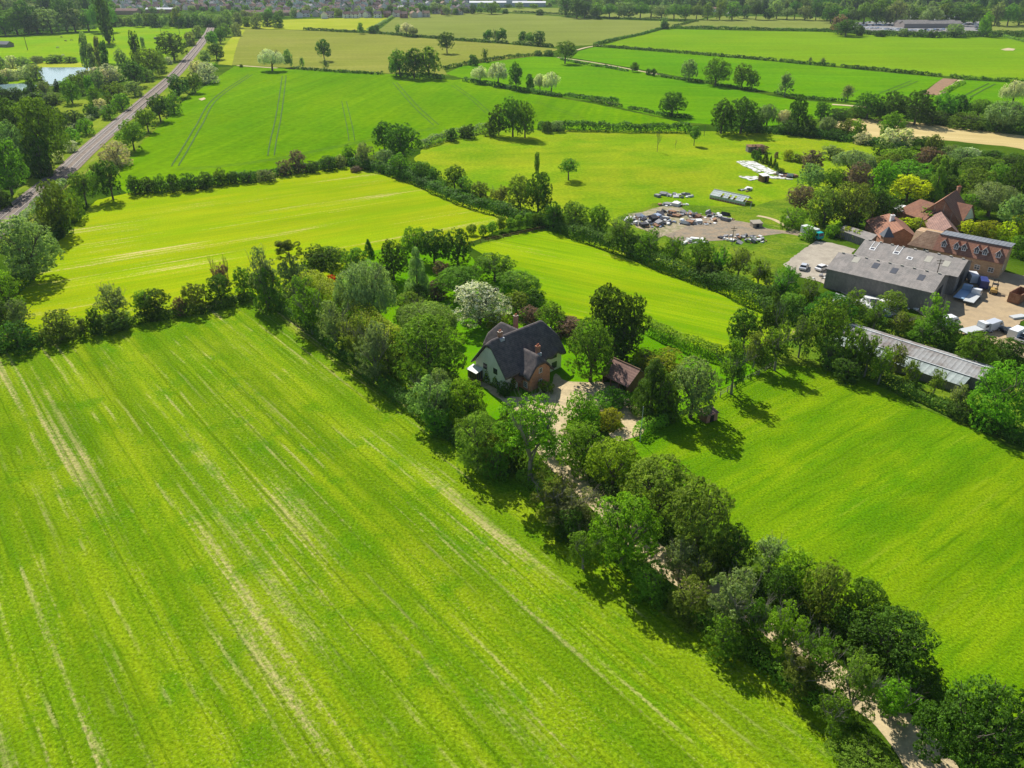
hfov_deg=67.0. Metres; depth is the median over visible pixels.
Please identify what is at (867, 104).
broadleaf tree
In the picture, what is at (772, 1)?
broadleaf tree
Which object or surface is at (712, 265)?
shrub
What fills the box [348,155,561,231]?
hedge
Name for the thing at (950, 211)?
red roofed house
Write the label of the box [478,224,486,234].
broadleaf tree
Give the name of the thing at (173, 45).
broadleaf tree
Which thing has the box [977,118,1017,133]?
shrub
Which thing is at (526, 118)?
broadleaf tree
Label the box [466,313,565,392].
thatched cottage
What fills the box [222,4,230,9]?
town house
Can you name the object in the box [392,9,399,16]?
town house
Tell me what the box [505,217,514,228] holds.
broadleaf tree
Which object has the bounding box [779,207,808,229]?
shrub
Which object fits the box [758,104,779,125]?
willow tree
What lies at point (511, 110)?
broadleaf tree
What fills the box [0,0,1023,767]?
ground
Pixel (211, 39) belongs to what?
broadleaf tree
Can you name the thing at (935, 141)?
shrub
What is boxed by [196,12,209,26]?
broadleaf tree
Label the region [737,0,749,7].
broadleaf tree
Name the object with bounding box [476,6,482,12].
broadleaf tree
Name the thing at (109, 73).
shrub
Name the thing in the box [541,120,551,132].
shrub
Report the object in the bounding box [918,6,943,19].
willow tree
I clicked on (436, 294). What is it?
shrub
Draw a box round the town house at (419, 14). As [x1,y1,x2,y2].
[416,9,422,16]
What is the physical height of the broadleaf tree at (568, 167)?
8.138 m
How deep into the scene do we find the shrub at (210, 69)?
502.44 m
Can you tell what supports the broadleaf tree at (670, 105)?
on the field at (637, 89)
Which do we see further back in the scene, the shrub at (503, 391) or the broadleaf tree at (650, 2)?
the broadleaf tree at (650, 2)
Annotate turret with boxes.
[879,227,893,243]
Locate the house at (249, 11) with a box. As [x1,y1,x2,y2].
[245,10,263,15]
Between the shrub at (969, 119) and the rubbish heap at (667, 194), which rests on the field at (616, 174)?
the rubbish heap at (667, 194)
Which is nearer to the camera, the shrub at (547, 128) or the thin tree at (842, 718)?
the thin tree at (842, 718)
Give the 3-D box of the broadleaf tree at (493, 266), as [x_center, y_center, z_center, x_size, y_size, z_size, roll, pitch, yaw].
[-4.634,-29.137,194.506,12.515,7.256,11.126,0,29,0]
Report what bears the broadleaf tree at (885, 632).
on the field at (868, 729)
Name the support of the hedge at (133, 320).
on the ground at (1014, 266)
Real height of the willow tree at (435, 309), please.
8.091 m
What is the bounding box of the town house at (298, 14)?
[294,11,302,17]
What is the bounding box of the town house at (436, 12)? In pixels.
[432,7,440,13]
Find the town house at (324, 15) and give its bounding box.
[321,11,327,18]
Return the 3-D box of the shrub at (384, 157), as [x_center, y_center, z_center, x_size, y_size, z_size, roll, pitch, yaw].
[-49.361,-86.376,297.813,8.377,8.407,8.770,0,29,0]
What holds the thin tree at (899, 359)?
on the field at (812, 360)
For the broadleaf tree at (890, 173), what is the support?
on the ground at (1014, 266)
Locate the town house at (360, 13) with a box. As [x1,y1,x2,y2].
[358,10,363,16]
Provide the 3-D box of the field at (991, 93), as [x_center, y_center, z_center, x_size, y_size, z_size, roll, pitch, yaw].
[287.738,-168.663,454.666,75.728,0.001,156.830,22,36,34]
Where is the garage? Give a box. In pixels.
[602,356,644,392]
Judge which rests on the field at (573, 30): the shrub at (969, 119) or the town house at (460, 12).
the town house at (460, 12)
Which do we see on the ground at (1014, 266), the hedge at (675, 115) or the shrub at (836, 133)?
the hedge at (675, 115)
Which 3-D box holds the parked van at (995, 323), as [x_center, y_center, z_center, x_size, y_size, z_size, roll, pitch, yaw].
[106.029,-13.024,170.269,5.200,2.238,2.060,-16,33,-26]
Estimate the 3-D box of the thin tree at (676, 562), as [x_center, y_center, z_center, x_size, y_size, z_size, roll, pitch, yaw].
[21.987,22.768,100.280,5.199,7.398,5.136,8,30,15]
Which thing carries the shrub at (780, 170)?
on the field at (616, 174)
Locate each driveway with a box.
[479,374,649,472]
[547,453,958,767]
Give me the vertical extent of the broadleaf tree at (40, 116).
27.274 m
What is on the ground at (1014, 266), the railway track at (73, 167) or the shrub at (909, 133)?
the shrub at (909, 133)
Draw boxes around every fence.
[470,226,548,242]
[720,363,771,396]
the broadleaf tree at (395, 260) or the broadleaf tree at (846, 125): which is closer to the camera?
the broadleaf tree at (395, 260)
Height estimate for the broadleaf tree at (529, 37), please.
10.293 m
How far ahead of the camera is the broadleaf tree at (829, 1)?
1110.18 m
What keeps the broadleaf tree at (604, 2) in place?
on the field at (613, 14)
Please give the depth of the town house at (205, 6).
1199.03 m
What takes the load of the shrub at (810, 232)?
on the field at (777, 251)
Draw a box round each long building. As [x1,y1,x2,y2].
[113,8,140,14]
[145,8,176,12]
[271,10,299,15]
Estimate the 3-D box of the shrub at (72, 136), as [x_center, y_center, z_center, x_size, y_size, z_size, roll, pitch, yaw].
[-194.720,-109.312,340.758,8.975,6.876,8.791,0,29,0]
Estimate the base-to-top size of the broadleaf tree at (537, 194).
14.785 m
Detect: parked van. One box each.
[939,314,960,326]
[967,271,979,283]
[977,276,989,288]
[986,318,1003,332]
[1006,325,1023,339]
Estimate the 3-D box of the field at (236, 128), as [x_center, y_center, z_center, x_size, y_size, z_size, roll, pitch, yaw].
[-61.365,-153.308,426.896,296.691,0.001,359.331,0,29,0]
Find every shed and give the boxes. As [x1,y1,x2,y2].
[469,1,505,6]
[492,0,526,4]
[512,1,545,6]
[698,405,719,422]
[745,144,763,151]
[750,219,762,227]
[758,173,769,181]
[834,322,996,390]
[837,225,876,244]
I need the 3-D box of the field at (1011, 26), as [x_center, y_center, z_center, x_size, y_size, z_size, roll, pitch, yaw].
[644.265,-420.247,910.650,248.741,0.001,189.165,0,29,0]
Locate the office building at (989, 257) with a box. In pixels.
[907,227,1015,277]
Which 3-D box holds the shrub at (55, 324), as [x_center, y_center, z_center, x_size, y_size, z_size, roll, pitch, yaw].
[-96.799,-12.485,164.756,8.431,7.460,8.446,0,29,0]
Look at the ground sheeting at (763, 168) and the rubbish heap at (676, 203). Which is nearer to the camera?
the rubbish heap at (676, 203)
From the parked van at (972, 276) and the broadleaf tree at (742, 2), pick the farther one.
the broadleaf tree at (742, 2)
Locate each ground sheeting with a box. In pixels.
[737,161,761,172]
[739,176,757,180]
[742,161,775,173]
[769,176,792,179]
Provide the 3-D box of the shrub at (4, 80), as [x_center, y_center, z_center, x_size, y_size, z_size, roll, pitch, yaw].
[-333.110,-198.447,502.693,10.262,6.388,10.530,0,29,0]
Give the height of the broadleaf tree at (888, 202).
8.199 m
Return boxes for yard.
[628,206,687,237]
[665,216,780,243]
[783,241,855,294]
[856,21,978,32]
[917,272,1023,357]
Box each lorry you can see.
[800,224,823,239]
[953,283,972,299]
[959,320,989,333]
[963,287,982,302]
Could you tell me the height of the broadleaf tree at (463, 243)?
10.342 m
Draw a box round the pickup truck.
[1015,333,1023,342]
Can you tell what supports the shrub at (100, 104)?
on the field at (99, 123)
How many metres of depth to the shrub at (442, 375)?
137.75 m
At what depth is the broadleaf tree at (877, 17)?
935.68 m
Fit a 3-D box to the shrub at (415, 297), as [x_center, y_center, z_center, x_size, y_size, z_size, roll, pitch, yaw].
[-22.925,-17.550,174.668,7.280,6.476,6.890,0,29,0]
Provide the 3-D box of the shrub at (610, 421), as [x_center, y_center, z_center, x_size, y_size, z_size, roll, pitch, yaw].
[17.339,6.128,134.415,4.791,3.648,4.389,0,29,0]
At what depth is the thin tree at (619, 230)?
212.12 m
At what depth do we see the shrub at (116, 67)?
513.53 m
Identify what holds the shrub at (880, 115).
on the ground at (1014, 266)
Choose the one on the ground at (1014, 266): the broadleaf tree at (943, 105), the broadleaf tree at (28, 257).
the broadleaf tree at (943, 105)
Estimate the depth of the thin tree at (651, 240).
205.90 m
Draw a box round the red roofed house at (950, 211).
[865,185,974,247]
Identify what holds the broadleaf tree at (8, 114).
on the ground at (1014, 266)
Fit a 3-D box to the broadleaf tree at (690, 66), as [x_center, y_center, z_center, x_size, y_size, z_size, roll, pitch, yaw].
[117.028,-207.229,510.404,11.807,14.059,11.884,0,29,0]
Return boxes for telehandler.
[989,279,998,294]
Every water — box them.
[0,84,36,91]
[41,67,90,85]
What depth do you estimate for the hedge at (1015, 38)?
776.68 m
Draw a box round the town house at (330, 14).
[326,10,333,17]
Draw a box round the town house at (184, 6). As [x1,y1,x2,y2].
[182,4,190,9]
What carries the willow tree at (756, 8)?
on the field at (780, 22)
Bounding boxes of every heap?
[623,213,672,227]
[654,191,693,197]
[656,208,691,217]
[658,201,688,206]
[672,218,716,224]
[672,237,707,244]
[680,209,729,218]
[710,216,734,221]
[717,233,766,243]
[738,186,752,191]
[774,171,798,177]
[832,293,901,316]
[1007,286,1023,304]
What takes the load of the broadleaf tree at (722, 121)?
on the field at (616, 174)
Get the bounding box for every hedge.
[0,26,96,33]
[0,90,57,104]
[0,199,84,300]
[0,291,254,349]
[3,178,67,231]
[63,69,150,132]
[115,62,216,139]
[121,21,193,27]
[126,155,352,193]
[262,287,515,476]
[291,66,382,74]
[299,269,407,367]
[303,27,508,43]
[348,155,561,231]
[366,15,392,29]
[396,71,445,78]
[418,123,487,147]
[442,53,533,68]
[462,77,561,96]
[512,41,553,46]
[515,10,698,21]
[515,467,847,725]
[537,120,691,132]
[554,218,816,327]
[560,58,628,70]
[564,92,618,101]
[587,96,622,106]
[588,471,932,711]
[592,43,776,60]
[594,26,661,43]
[627,106,654,113]
[632,410,668,438]
[644,319,724,361]
[654,111,693,118]
[657,73,714,83]
[670,25,832,31]
[673,20,694,25]
[714,83,758,91]
[714,123,908,147]
[774,91,848,102]
[779,58,835,66]
[813,335,1023,446]
[830,28,1023,37]
[836,299,1023,372]
[840,64,941,76]
[853,107,1023,131]
[940,80,965,92]
[949,73,1023,81]
[997,33,1023,41]
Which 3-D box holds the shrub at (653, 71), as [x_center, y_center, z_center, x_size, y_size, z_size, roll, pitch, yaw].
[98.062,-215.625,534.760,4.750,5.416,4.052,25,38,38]
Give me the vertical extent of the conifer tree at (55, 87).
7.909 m
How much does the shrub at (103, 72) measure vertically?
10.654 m
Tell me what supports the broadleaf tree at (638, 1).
on the ground at (1014, 266)
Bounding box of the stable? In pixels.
[0,41,13,47]
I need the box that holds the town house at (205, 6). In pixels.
[199,4,207,9]
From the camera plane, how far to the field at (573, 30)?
919.11 m
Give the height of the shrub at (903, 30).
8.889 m
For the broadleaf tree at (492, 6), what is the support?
on the field at (573, 30)
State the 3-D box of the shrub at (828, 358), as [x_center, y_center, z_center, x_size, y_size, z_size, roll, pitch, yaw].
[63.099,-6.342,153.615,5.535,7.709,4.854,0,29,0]
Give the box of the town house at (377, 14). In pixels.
[373,10,381,17]
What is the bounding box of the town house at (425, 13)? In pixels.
[422,10,429,16]
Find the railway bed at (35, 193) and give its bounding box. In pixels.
[0,27,214,238]
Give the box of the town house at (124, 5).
[121,3,129,7]
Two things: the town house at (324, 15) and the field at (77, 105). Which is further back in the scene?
the town house at (324, 15)
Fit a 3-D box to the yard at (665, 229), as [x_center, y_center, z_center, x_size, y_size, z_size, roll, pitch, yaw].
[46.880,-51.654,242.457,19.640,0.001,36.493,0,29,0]
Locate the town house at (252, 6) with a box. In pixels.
[249,3,255,9]
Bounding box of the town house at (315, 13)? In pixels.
[312,9,319,16]
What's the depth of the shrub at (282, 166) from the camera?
290.05 m
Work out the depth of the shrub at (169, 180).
268.51 m
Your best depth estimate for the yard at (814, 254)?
211.59 m
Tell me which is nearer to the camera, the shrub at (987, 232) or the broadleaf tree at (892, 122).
the shrub at (987, 232)
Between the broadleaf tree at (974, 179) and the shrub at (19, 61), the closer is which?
the broadleaf tree at (974, 179)
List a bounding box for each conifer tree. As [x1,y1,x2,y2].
[22,77,40,97]
[52,79,60,91]
[77,0,89,13]
[286,0,292,6]
[363,239,373,256]
[403,246,433,301]
[628,358,676,427]
[659,0,669,7]
[673,0,681,7]
[696,0,706,7]
[753,148,761,161]
[760,0,768,11]
[761,151,768,163]
[767,156,771,166]
[839,0,845,8]
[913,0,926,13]
[920,158,948,202]
[946,159,959,186]
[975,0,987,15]
[984,0,997,13]
[999,0,1008,11]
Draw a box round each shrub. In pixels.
[0,56,7,69]
[0,73,8,83]
[0,86,7,97]
[0,188,13,208]
[0,270,25,310]
[0,300,14,326]
[0,320,41,354]
[1,68,8,80]
[1,87,23,101]
[4,55,16,67]
[5,69,18,80]
[15,56,30,67]
[16,64,31,78]
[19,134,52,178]
[25,63,44,79]
[28,56,43,62]
[29,214,54,236]
[38,308,80,346]
[42,161,55,174]
[43,54,64,63]
[43,92,64,104]
[47,106,63,126]
[50,209,73,236]
[52,150,64,162]
[61,110,84,127]
[62,56,77,62]
[62,127,82,143]
[63,140,78,152]
[65,74,85,94]
[67,192,87,221]
[74,69,96,85]
[76,117,95,135]
[82,104,98,117]
[83,307,105,334]
[84,67,108,81]
[86,170,95,184]
[87,85,105,107]
[87,162,101,176]
[88,67,107,89]
[92,98,105,108]
[94,310,131,335]
[97,140,133,166]
[99,104,117,119]
[100,63,118,82]
[100,81,127,105]
[106,66,126,80]
[109,93,131,109]
[110,15,122,26]
[118,17,128,25]
[124,80,143,96]
[125,15,136,25]
[125,175,141,194]
[137,176,155,194]
[137,288,171,321]
[138,70,155,81]
[141,13,152,25]
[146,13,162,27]
[151,173,168,192]
[153,50,167,72]
[164,56,172,63]
[164,91,182,114]
[165,174,179,193]
[170,296,186,315]
[178,173,196,191]
[180,283,208,314]
[183,31,196,45]
[188,60,205,78]
[191,25,201,37]
[195,171,215,189]
[196,62,219,83]
[201,273,234,305]
[205,17,214,26]
[212,14,224,26]
[213,167,228,185]
[215,23,233,36]
[220,6,227,11]
[220,9,234,25]
[227,171,238,183]
[230,22,241,35]
[232,266,254,294]
[239,170,257,182]
[242,17,251,26]
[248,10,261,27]
[249,267,285,312]
[255,169,276,181]
[260,11,273,26]
[271,14,283,27]
[273,9,285,17]
[275,159,291,175]
[277,255,307,300]
[288,149,306,172]
[303,160,320,172]
[318,155,336,170]
[327,327,347,342]
[335,154,346,168]
[340,247,368,275]
[342,144,355,164]
[350,165,362,172]
[354,142,374,167]
[368,25,375,33]
[373,149,394,171]
[377,347,402,383]
[382,278,398,300]
[387,152,410,179]
[394,291,424,317]
[405,283,426,300]
[408,6,415,14]
[411,161,432,183]
[421,403,451,438]
[427,167,442,186]
[427,279,447,300]
[427,367,452,409]
[432,260,449,277]
[445,128,457,141]
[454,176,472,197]
[454,414,478,444]
[455,411,501,476]
[458,123,476,138]
[468,54,477,65]
[469,3,476,13]
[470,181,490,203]
[479,434,510,476]
[481,444,509,483]
[482,121,495,136]
[484,311,512,328]
[487,283,499,297]
[496,380,511,397]
[497,411,526,473]
[517,304,541,324]
[524,454,547,485]
[533,50,541,55]
[535,9,543,14]
[536,380,554,393]
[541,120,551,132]
[543,49,553,55]
[550,121,564,131]
[554,316,585,340]
[554,506,588,545]
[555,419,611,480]
[581,414,602,435]
[588,401,602,415]
[599,407,624,432]
[602,328,629,366]
[624,235,645,258]
[628,559,674,614]
[632,346,684,377]
[646,68,650,74]
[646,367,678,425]
[651,68,656,75]
[660,23,669,28]
[665,574,713,632]
[694,262,726,285]
[703,613,746,668]
[747,114,766,132]
[750,145,769,153]
[751,149,757,157]
[756,278,789,303]
[760,564,802,617]
[776,120,798,134]
[776,167,784,173]
[777,292,805,321]
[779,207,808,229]
[781,149,793,160]
[792,153,802,162]
[798,224,816,240]
[799,114,817,132]
[799,125,819,137]
[809,211,833,227]
[817,333,843,371]
[823,224,843,236]
[824,224,840,237]
[826,108,854,121]
[826,129,847,140]
[831,603,873,653]
[832,356,864,384]
[839,226,851,237]
[840,213,865,226]
[848,106,869,118]
[852,131,872,144]
[856,25,865,35]
[874,30,886,36]
[874,107,908,120]
[880,127,904,148]
[888,661,948,715]
[896,128,914,147]
[898,28,907,36]
[899,217,913,228]
[909,217,927,230]
[916,110,949,125]
[917,29,928,36]
[924,134,944,153]
[927,29,938,37]
[939,144,957,155]
[945,398,982,424]
[947,111,986,130]
[955,219,982,235]
[960,194,979,213]
[966,147,981,158]
[972,218,1002,238]
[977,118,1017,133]
[980,150,1005,158]
[993,221,1017,240]
[1002,152,1023,162]
[1007,235,1023,258]
[1011,215,1023,235]
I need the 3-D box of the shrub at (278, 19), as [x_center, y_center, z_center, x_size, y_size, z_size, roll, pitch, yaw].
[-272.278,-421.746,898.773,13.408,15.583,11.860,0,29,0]
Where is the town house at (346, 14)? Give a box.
[342,11,350,17]
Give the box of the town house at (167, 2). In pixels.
[163,0,171,4]
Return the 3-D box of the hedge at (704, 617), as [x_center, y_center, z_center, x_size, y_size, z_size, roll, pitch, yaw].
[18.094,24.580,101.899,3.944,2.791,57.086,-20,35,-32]
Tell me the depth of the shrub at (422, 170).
280.18 m
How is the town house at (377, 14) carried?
on the ground at (1014, 266)
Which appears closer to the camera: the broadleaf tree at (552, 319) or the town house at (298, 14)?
the broadleaf tree at (552, 319)
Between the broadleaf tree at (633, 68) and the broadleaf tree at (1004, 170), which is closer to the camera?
the broadleaf tree at (1004, 170)
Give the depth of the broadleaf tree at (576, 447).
121.65 m
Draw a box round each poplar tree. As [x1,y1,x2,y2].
[78,32,88,68]
[83,74,94,101]
[86,43,95,69]
[91,0,114,42]
[93,35,100,66]
[98,40,108,70]
[128,30,139,63]
[140,37,144,47]
[534,151,539,173]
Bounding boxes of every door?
[935,284,943,303]
[956,271,964,290]
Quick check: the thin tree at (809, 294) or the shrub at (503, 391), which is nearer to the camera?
the shrub at (503, 391)
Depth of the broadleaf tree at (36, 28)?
820.66 m
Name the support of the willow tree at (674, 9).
on the field at (613, 14)
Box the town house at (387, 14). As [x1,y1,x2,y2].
[383,11,390,17]
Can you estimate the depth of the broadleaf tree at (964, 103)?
386.90 m
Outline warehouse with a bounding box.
[823,239,971,311]
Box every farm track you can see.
[557,57,652,73]
[927,78,957,94]
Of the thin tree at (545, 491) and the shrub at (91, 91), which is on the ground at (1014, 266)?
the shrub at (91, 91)
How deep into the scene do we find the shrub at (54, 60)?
599.35 m
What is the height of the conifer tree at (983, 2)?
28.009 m
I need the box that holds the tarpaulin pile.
[1009,314,1023,319]
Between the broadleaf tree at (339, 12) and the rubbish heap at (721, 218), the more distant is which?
the broadleaf tree at (339, 12)
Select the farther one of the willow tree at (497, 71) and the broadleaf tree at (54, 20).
the broadleaf tree at (54, 20)
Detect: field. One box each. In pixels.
[0,26,194,65]
[0,29,239,246]
[0,62,88,72]
[0,166,509,340]
[0,298,898,767]
[2,77,39,83]
[55,99,89,115]
[113,66,687,192]
[217,29,556,74]
[219,30,244,64]
[230,17,387,30]
[310,245,755,440]
[379,12,681,46]
[414,130,887,285]
[445,56,851,125]
[471,227,800,352]
[496,8,703,20]
[505,435,1008,767]
[572,47,942,104]
[606,29,1023,79]
[617,198,814,277]
[628,365,1023,716]
[669,16,831,28]
[763,319,1023,436]
[837,118,1023,149]
[908,80,1023,113]
[991,21,1023,32]
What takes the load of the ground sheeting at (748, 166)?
on the field at (616, 174)
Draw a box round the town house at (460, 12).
[455,7,463,14]
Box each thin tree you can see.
[3,298,35,325]
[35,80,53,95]
[74,317,87,334]
[93,280,129,314]
[130,289,155,316]
[209,262,230,286]
[244,244,279,306]
[281,274,323,323]
[289,286,327,334]
[316,299,351,347]
[322,59,328,67]
[334,313,368,365]
[352,320,393,379]
[481,48,487,59]
[488,185,508,204]
[491,30,496,39]
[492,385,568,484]
[526,462,584,523]
[537,428,558,451]
[545,483,602,530]
[565,525,602,568]
[604,212,638,251]
[634,225,661,256]
[659,16,667,26]
[660,234,688,267]
[663,534,699,581]
[687,553,723,592]
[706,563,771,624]
[709,244,731,272]
[716,336,756,393]
[725,245,754,278]
[737,589,780,641]
[744,330,769,367]
[747,258,775,288]
[751,530,791,572]
[753,597,812,662]
[757,318,796,370]
[758,291,789,350]
[771,263,801,295]
[776,71,794,96]
[780,643,825,698]
[788,315,817,359]
[788,624,847,683]
[795,276,822,315]
[812,686,862,740]
[832,645,886,723]
[840,84,857,98]
[840,286,869,320]
[857,334,884,376]
[862,299,890,328]
[868,345,898,384]
[871,672,925,727]
[884,309,918,335]
[890,339,909,374]
[902,360,923,387]
[905,313,942,343]
[918,290,956,331]
[927,368,947,393]
[949,382,969,404]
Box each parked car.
[799,263,808,270]
[814,264,827,271]
[998,326,1011,333]
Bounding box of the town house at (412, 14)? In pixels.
[409,11,417,17]
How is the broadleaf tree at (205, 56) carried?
on the field at (99, 123)
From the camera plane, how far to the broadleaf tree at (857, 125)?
343.06 m
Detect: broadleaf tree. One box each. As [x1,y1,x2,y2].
[0,0,27,17]
[0,6,27,34]
[0,16,13,35]
[0,97,27,149]
[0,119,29,174]
[0,137,30,194]
[0,214,65,279]
[11,95,71,167]
[13,0,35,33]
[13,3,37,12]
[18,15,46,33]
[29,7,66,33]
[33,179,77,231]
[34,0,53,20]
[48,0,77,31]
[58,0,81,10]
[58,78,81,103]
[59,8,86,31]
[67,171,99,204]
[86,0,115,14]
[91,158,120,199]
[112,47,127,68]
[113,119,145,149]
[118,58,146,83]
[131,12,143,25]
[132,46,165,75]
[132,109,156,131]
[145,93,171,121]
[147,6,156,12]
[154,31,188,59]
[158,13,168,26]
[165,74,189,96]
[169,8,180,25]
[174,16,186,27]
[183,13,193,24]
[184,72,202,92]
[187,5,195,11]
[190,12,199,24]
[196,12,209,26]
[198,50,210,62]
[204,30,217,43]
[206,43,224,59]
[214,29,225,42]
[231,12,242,25]
[240,10,249,16]
[242,5,248,9]
[282,49,292,66]
[289,9,296,16]
[299,6,311,12]
[300,243,341,276]
[315,39,331,58]
[320,6,330,12]
[324,246,347,263]
[334,8,341,16]
[357,23,363,32]
[364,6,373,15]
[371,120,390,150]
[372,266,394,282]
[376,239,409,279]
[382,122,422,161]
[385,5,394,13]
[388,48,407,76]
[389,313,466,385]
[394,24,401,32]
[399,226,428,259]
[402,48,422,77]
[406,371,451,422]
[414,46,441,76]
[417,228,450,263]
[419,4,426,11]
[429,2,440,11]
[431,266,480,299]
[437,32,454,52]
[440,227,475,265]
[441,5,451,14]
[443,164,467,188]
[447,377,486,421]
[450,279,511,328]
[466,224,476,234]
[470,252,517,281]
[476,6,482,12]
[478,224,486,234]
[482,29,492,39]
[483,2,501,13]
[485,221,497,234]
[488,104,507,135]
[495,216,505,230]
[496,28,506,39]
[496,269,541,293]
[498,96,523,136]
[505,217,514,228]
[505,290,528,314]
[507,173,533,211]
[508,62,522,88]
[513,101,537,137]
[513,214,525,228]
[515,2,522,7]
[518,31,525,41]
[523,213,533,226]
[525,32,534,43]
[525,74,534,87]
[525,172,552,211]
[525,288,546,308]
[529,3,537,7]
[531,31,545,43]
[531,213,538,226]
[534,300,566,330]
[536,210,545,224]
[542,201,563,227]
[555,41,576,63]
[558,158,579,179]
[559,0,572,16]
[559,200,590,230]
[561,389,600,427]
[564,315,614,381]
[568,0,586,17]
[578,1,591,17]
[583,436,643,492]
[587,204,610,231]
[587,491,663,571]
[589,283,631,345]
[590,6,599,18]
[592,0,602,6]
[592,2,602,15]
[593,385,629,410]
[602,0,612,5]
[606,319,642,360]
[609,0,624,8]
[613,2,627,17]
[618,292,652,348]
[619,453,695,523]
[620,2,638,16]
[622,0,634,8]
[630,62,639,70]
[631,0,646,4]
[644,0,661,6]
[651,5,670,17]
[658,91,688,114]
[667,355,722,418]
[667,473,739,568]
[679,4,692,18]
[681,59,698,80]
[682,237,716,273]
[683,0,698,8]
[690,126,701,145]
[701,57,732,85]
[702,2,714,19]
[710,97,735,133]
[711,523,757,572]
[715,0,726,19]
[724,1,742,19]
[725,0,739,8]
[726,96,762,133]
[726,307,764,347]
[732,63,751,86]
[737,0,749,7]
[738,4,750,17]
[745,0,759,5]
[746,70,760,88]
[763,7,774,18]
[768,0,785,18]
[769,0,786,7]
[779,544,817,598]
[785,0,805,7]
[785,184,816,209]
[788,94,808,131]
[796,163,826,187]
[797,5,814,19]
[801,150,823,172]
[801,556,851,625]
[803,291,858,329]
[805,294,853,355]
[807,185,847,226]
[811,1,824,19]
[814,101,831,119]
[818,145,844,159]
[819,2,837,19]
[820,0,842,8]
[821,5,841,22]
[821,167,847,191]
[823,728,904,767]
[827,181,877,225]
[829,14,849,33]
[833,18,860,35]
[838,9,851,21]
[838,118,854,133]
[840,575,890,626]
[841,160,874,194]
[842,323,870,370]
[842,604,943,689]
[846,0,868,11]
[849,118,866,138]
[853,91,884,118]
[860,186,888,217]
[868,159,898,194]
[869,0,887,23]
[871,142,898,162]
[872,153,904,171]
[875,90,908,115]
[875,146,923,167]
[876,0,892,12]
[876,194,903,216]
[876,289,907,312]
[877,111,907,136]
[880,6,893,23]
[885,0,910,22]
[889,174,933,201]
[890,0,910,15]
[891,159,935,178]
[903,4,918,19]
[903,89,938,124]
[904,172,939,194]
[910,6,928,19]
[910,674,1023,767]
[911,136,933,149]
[915,146,946,172]
[922,204,933,215]
[929,154,955,180]
[930,93,960,117]
[934,317,962,348]
[935,3,950,19]
[938,0,953,13]
[941,174,965,194]
[945,8,970,22]
[946,24,964,36]
[946,146,981,165]
[948,0,967,4]
[948,94,972,112]
[951,2,964,11]
[954,330,1000,364]
[958,3,974,22]
[959,156,1006,175]
[959,165,998,196]
[965,359,1023,436]
[967,4,986,22]
[978,11,994,35]
[979,8,996,23]
[986,162,1017,187]
[990,2,1006,25]
[990,337,1023,366]
[993,153,1023,172]
[997,194,1023,226]
[998,0,1021,5]
[1002,158,1023,196]
[1010,8,1023,24]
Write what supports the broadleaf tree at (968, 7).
on the yard at (970, 27)
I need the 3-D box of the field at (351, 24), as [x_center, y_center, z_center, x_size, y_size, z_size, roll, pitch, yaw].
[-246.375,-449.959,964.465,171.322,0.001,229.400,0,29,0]
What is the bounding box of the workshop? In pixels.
[894,20,962,27]
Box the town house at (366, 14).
[362,10,371,17]
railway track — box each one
[0,27,209,219]
[0,27,212,231]
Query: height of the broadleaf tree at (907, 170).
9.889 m
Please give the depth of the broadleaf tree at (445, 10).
1083.89 m
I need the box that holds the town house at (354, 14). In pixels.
[350,10,358,17]
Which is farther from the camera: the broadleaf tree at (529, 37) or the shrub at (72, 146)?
the broadleaf tree at (529, 37)
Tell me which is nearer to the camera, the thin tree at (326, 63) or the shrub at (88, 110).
the shrub at (88, 110)
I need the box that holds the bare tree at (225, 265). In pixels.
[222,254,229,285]
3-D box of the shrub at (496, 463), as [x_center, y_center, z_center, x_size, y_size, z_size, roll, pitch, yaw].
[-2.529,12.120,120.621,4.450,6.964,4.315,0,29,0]
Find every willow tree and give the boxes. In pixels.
[76,8,96,30]
[86,4,117,23]
[257,48,283,70]
[332,258,397,327]
[392,298,457,338]
[399,22,412,33]
[408,26,417,33]
[470,65,487,79]
[488,62,507,84]
[533,74,544,90]
[542,71,560,92]
[602,3,617,16]
[633,2,648,17]
[645,5,656,16]
[665,3,683,18]
[690,4,702,18]
[749,1,762,19]
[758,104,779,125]
[776,109,792,123]
[779,8,795,19]
[788,1,802,18]
[819,117,838,132]
[831,147,877,176]
[846,9,863,20]
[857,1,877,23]
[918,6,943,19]
[966,99,993,114]
[966,180,1021,215]
[983,99,1023,130]
[998,80,1023,104]
[1000,3,1021,25]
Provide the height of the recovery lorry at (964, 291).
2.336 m
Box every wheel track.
[171,74,248,165]
[176,127,434,168]
[178,74,252,165]
[179,128,435,169]
[267,76,282,155]
[274,79,285,154]
[392,82,431,123]
[396,82,438,124]
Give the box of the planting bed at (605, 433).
[573,411,624,446]
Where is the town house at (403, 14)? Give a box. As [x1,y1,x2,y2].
[399,10,407,17]
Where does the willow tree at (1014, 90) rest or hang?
on the field at (991, 93)
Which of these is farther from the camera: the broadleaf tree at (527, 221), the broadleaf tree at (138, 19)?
the broadleaf tree at (138, 19)
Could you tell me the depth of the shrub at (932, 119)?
378.13 m
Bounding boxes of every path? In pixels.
[735,225,813,237]
[757,215,801,234]
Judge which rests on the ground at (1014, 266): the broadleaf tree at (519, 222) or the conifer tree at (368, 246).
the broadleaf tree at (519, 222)
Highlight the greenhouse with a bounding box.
[709,189,752,205]
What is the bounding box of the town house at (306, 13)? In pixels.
[302,9,309,16]

